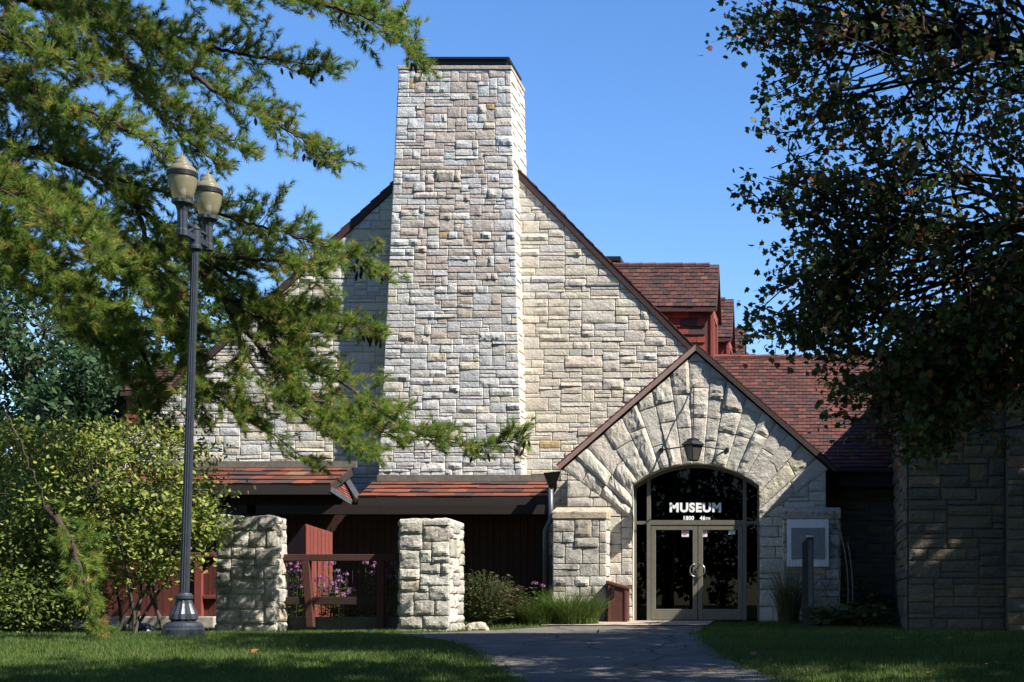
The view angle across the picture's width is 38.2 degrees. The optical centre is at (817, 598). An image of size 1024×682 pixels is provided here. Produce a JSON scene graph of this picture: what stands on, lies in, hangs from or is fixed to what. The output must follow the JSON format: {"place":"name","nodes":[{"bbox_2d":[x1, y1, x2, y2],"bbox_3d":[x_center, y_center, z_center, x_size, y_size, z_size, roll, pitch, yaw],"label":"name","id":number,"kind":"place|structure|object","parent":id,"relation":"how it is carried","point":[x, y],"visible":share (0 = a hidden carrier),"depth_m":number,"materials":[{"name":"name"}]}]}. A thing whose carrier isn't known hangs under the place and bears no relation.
{"place":"outdoors","nodes":[
{"label":"outdoors","id":0,"kind":"place"},
{"bbox_2d":[0,619,1023,681],"bbox_3d":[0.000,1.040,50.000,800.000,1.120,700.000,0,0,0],"label":"ground","id":1,"kind":"structure","parent":0,"point":[709,624],"depth_m":18.78,"materials":[{"name":"green plant"}]},
{"bbox_2d":[0,205,52,412],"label":"broadleaf tree","id":2,"kind":"object","parent":1,"relation":"on","point":[35,301],"visible":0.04,"depth_m":42.75,"materials":[{"name":"green plant"}]},
{"bbox_2d":[0,451,78,556],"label":"broadleaf tree","id":3,"kind":"object","parent":1,"relation":"on","point":[4,509],"visible":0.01,"depth_m":31.90,"materials":[{"name":"green plant"}]},
{"bbox_2d":[0,268,112,480],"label":"broadleaf tree","id":4,"kind":"object","parent":1,"relation":"on","point":[23,353],"visible":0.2,"depth_m":36.33,"materials":[{"name":"green plant"}]},
{"bbox_2d":[15,444,98,556],"bbox_3d":[-16.984,-1.579,33.621,4.148,4.564,3.843,0,0,28],"label":"broadleaf tree","id":5,"kind":"object","parent":1,"relation":"on","point":[43,480],"depth_m":32.60,"materials":[{"name":"green plant"}]},
{"bbox_2d":[0,548,136,633],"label":"shrub","id":6,"kind":"object","parent":1,"relation":"on","point":[39,607],"visible":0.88,"depth_m":23.07,"materials":[{"name":"green plant"}]},
{"bbox_2d":[0,404,153,631],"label":"shrub","id":7,"kind":"object","parent":1,"relation":"on","point":[10,536],"visible":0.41,"depth_m":23.53,"materials":[{"name":"green plant"}]},
{"bbox_2d":[3,323,163,480],"bbox_3d":[-17.191,-3.113,34.466,4.225,7.640,3.769,0,0,27],"label":"broadleaf tree","id":8,"kind":"object","parent":1,"relation":"on","point":[80,401],"visible":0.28,"depth_m":33.73,"materials":[{"name":"green plant"}]},
{"bbox_2d":[2,616,215,627],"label":"concrete kerb","id":9,"kind":"structure","parent":1,"relation":"on","point":[207,621],"depth_m":27.44,"materials":[{"name":"grey concrete"}]},
{"bbox_2d":[0,552,215,615],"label":"wooden fence","id":10,"kind":"object","parent":9,"relation":"on","point":[202,590],"visible":0.3,"depth_m":27.60,"materials":[{"name":"red wood"}]},
{"bbox_2d":[0,408,256,633],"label":"shrub","id":11,"kind":"object","parent":1,"relation":"on","point":[149,534],"visible":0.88,"depth_m":23.40,"materials":[{"name":"green plant"}]},
{"bbox_2d":[36,215,258,404],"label":"broadleaf tree","id":12,"kind":"object","parent":1,"relation":"on","point":[158,346],"visible":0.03,"depth_m":59.38,"materials":[{"name":"green plant"}]},
{"bbox_2d":[138,623,156,631],"bbox_3d":[-11.597,0.533,24.500,0.400,0.240,0.400,0,0,0],"label":"ground light","id":13,"kind":"object","parent":1,"relation":"on","point":[145,627],"visible":0.52,"depth_m":24.39,"materials":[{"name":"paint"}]},
{"bbox_2d":[161,152,222,636],"bbox_3d":[-9.759,-3.052,22.000,0.726,7.443,1.348,0,0,0],"label":"street lamp","id":14,"kind":"object","parent":1,"relation":"on","point":[205,190],"visible":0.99,"depth_m":21.95,"materials":[{"name":"metal"}]},
{"bbox_2d":[214,514,286,630],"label":"stone pillar","id":15,"kind":"structure","parent":1,"relation":"on","point":[250,584],"depth_m":25.98,"materials":[{"name":"stone"}]},
{"bbox_2d":[0,0,537,640],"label":"pine tree","id":16,"kind":"object","parent":1,"relation":"on","point":[52,112],"visible":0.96,"depth_m":23.93,"materials":[{"name":"green plant"}]},
{"bbox_2d":[286,561,305,616],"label":"phlox plant","id":17,"kind":"object","parent":1,"relation":"on","point":[300,611],"visible":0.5,"depth_m":26.98,"materials":[{"name":"green plant"}]},
{"bbox_2d":[312,575,342,616],"bbox_3d":[-9.307,0.068,26.952,0.702,1.027,0.421,0,0,10],"label":"phlox plant","id":18,"kind":"object","parent":1,"relation":"on","point":[330,595],"visible":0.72,"depth_m":26.88,"materials":[{"name":"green plant"}]},
{"bbox_2d":[324,561,349,616],"bbox_3d":[-9.308,-0.091,27.603,0.489,1.300,0.297,0,0,-28],"label":"phlox plant","id":19,"kind":"object","parent":1,"relation":"on","point":[338,571],"visible":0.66,"depth_m":27.60,"materials":[{"name":"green plant"}]},
{"bbox_2d":[283,554,398,627],"bbox_3d":[-8.835,-0.148,26.392,2.147,1.359,0.155,0,0,0],"label":"timber railing","id":20,"kind":"object","parent":1,"relation":"on","point":[309,601],"visible":0.91,"depth_m":26.33,"materials":[{"name":"brown wood"}]},
{"bbox_2d":[286,617,398,629],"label":"retaining wall","id":21,"kind":"structure","parent":1,"relation":"on","point":[336,623],"depth_m":26.55,"materials":[{"name":"stone"}]},
{"bbox_2d":[338,587,363,616],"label":"phlox plant","id":22,"kind":"object","parent":1,"relation":"on","point":[346,610],"visible":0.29,"depth_m":26.86,"materials":[{"name":"green plant"}]},
{"bbox_2d":[362,561,392,616],"bbox_3d":[-8.382,-0.109,27.043,0.570,1.372,0.415,0,0,16],"label":"phlox plant","id":23,"kind":"object","parent":1,"relation":"on","point":[373,589],"visible":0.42,"depth_m":27.01,"materials":[{"name":"green plant"}]},
{"bbox_2d":[386,561,398,616],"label":"phlox plant","id":24,"kind":"object","parent":1,"relation":"on","point":[390,578],"visible":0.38,"depth_m":26.95,"materials":[{"name":"green plant"}]},
{"bbox_2d":[397,518,464,631],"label":"stone pillar","id":25,"kind":"structure","parent":1,"relation":"on","point":[431,583],"depth_m":25.98,"materials":[{"name":"stone"}]},
{"bbox_2d":[464,622,488,630],"bbox_3d":[-6.271,0.550,26.208,0.459,0.262,0.376,0,0,0],"label":"rock","id":26,"kind":"object","parent":1,"relation":"on","point":[474,626],"visible":0.65,"depth_m":26.07,"materials":[{"name":"stone"}]},
{"bbox_2d":[463,569,514,627],"bbox_3d":[-6.487,-0.003,27.384,1.381,1.146,1.001,0,0,0],"label":"dry bush","id":27,"kind":"object","parent":1,"relation":"on","point":[483,605],"visible":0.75,"depth_m":27.26,"materials":[{"name":"green plant"}]},
{"bbox_2d":[87,57,894,621],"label":"museum building","id":28,"kind":"structure","parent":1,"relation":"on","point":[519,295],"depth_m":31.48,"materials":[{"name":"stone"}]},
{"bbox_2d":[651,525,697,619],"bbox_3d":[-3.041,-0.561,30.184,0.985,2.013,0.153,0,0,0],"label":"door","id":29,"kind":"structure","parent":28,"relation":"in","point":[674,548],"depth_m":30.24,"materials":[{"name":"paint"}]},
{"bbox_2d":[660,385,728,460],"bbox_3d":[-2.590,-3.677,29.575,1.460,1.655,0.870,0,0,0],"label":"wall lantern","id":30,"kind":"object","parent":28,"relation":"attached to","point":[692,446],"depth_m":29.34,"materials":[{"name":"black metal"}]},
{"bbox_2d":[698,525,742,619],"bbox_3d":[-2.060,-0.561,30.184,0.945,2.013,0.153,0,0,0],"label":"door","id":31,"kind":"structure","parent":28,"relation":"in","point":[720,547],"depth_m":30.24,"materials":[{"name":"paint"}]},
{"bbox_2d":[787,519,828,566],"bbox_3d":[-0.196,-1.156,29.384,0.862,0.979,0.072,0,0,0],"label":"wall sign","id":32,"kind":"object","parent":28,"relation":"attached to","point":[800,532],"visible":0.95,"depth_m":29.38,"materials":[{"name":"metal"}]},
{"bbox_2d":[482,574,533,625],"bbox_3d":[-6.256,0.020,28.302,1.345,1.035,0.981,0,0,0],"label":"dry bush","id":33,"kind":"object","parent":1,"relation":"on","point":[506,620],"visible":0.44,"depth_m":28.20,"materials":[{"name":"green plant"}]},
{"bbox_2d":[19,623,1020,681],"bbox_3d":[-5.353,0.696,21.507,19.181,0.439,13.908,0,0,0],"label":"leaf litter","id":34,"kind":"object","parent":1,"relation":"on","point":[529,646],"visible":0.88,"depth_m":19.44,"materials":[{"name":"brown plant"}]},
{"bbox_2d":[529,581,545,608],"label":"phlox plant","id":35,"kind":"object","parent":1,"relation":"on","point":[542,585],"visible":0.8,"depth_m":28.61,"materials":[{"name":"green plant"}]},
{"bbox_2d":[508,595,570,625],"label":"ornamental grass","id":36,"kind":"object","parent":1,"relation":"on","point":[540,617],"depth_m":28.15,"materials":[{"name":"green plant"}]},
{"bbox_2d":[531,585,617,625],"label":"ornamental grass","id":37,"kind":"object","parent":1,"relation":"on","point":[577,611],"depth_m":28.30,"materials":[{"name":"green plant"}]},
{"bbox_2d":[606,581,630,621],"bbox_3d":[-4.107,0.072,29.400,0.467,0.898,0.500,0,0,0],"label":"wooden box","id":38,"kind":"object","parent":1,"relation":"on","point":[618,610],"visible":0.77,"depth_m":29.20,"materials":[{"name":"red wood"}]},
{"bbox_2d":[758,557,819,623],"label":"ornamental grass","id":39,"kind":"object","parent":1,"relation":"on","point":[789,606],"depth_m":28.76,"materials":[{"name":"green plant"}]},
{"bbox_2d":[802,537,813,625],"bbox_3d":[-0.188,-0.318,28.344,0.226,1.809,0.312,0,0,0],"label":"marker post","id":40,"kind":"object","parent":1,"relation":"on","point":[808,572],"visible":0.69,"depth_m":28.20,"materials":[{"name":"metal"}]},
{"bbox_2d":[794,516,852,615],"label":"bare canes","id":41,"kind":"object","parent":1,"relation":"on","point":[846,567],"visible":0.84,"depth_m":28.91,"materials":[{"name":"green plant"}]},
{"bbox_2d":[799,601,879,625],"bbox_3d":[0.460,0.291,28.186,1.683,0.501,1.229,0,0,0],"label":"leafy plant","id":42,"kind":"object","parent":1,"relation":"on","point":[834,617],"visible":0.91,"depth_m":28.07,"materials":[{"name":"green plant"}]},
{"bbox_2d":[698,0,1023,483],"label":"maple tree","id":43,"kind":"object","parent":1,"relation":"on","point":[962,371],"visible":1,"depth_m":17.09,"materials":[{"name":"green plant"}]},
{"bbox_2d":[835,579,897,618],"bbox_3d":[1.044,0.041,29.586,1.374,0.906,1.086,0,0,0],"label":"leafy plant","id":44,"kind":"object","parent":1,"relation":"on","point":[869,598],"visible":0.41,"depth_m":29.53,"materials":[{"name":"green plant"}]},
{"bbox_2d":[841,601,900,626],"bbox_3d":[1.034,0.299,27.985,1.224,0.499,1.022,0,0,0],"label":"leafy plant","id":45,"kind":"object","parent":1,"relation":"on","point":[865,619],"visible":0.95,"depth_m":27.85,"materials":[{"name":"green plant"}]},
{"bbox_2d":[875,261,1023,630],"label":"stone building","id":46,"kind":"structure","parent":1,"relation":"on","point":[958,546],"depth_m":26.57,"materials":[{"name":"stone"}]},
{"bbox_2d":[0,0,1023,490],"label":"sky","id":47,"kind":"structure","parent":0,"point":[638,137],"materials":[{"name":"blue"}]},
{"bbox_2d":[385,626,783,681],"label":"path","id":48,"kind":"structure","parent":0,"point":[580,654],"depth_m":18.48,"materials":[{"name":"grey asphalt"}]},
{"bbox_2d":[542,621,711,624],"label":"entrance pavement","id":49,"kind":"structure","parent":0,"point":[657,623],"depth_m":28.56,"materials":[{"name":"concrete"}]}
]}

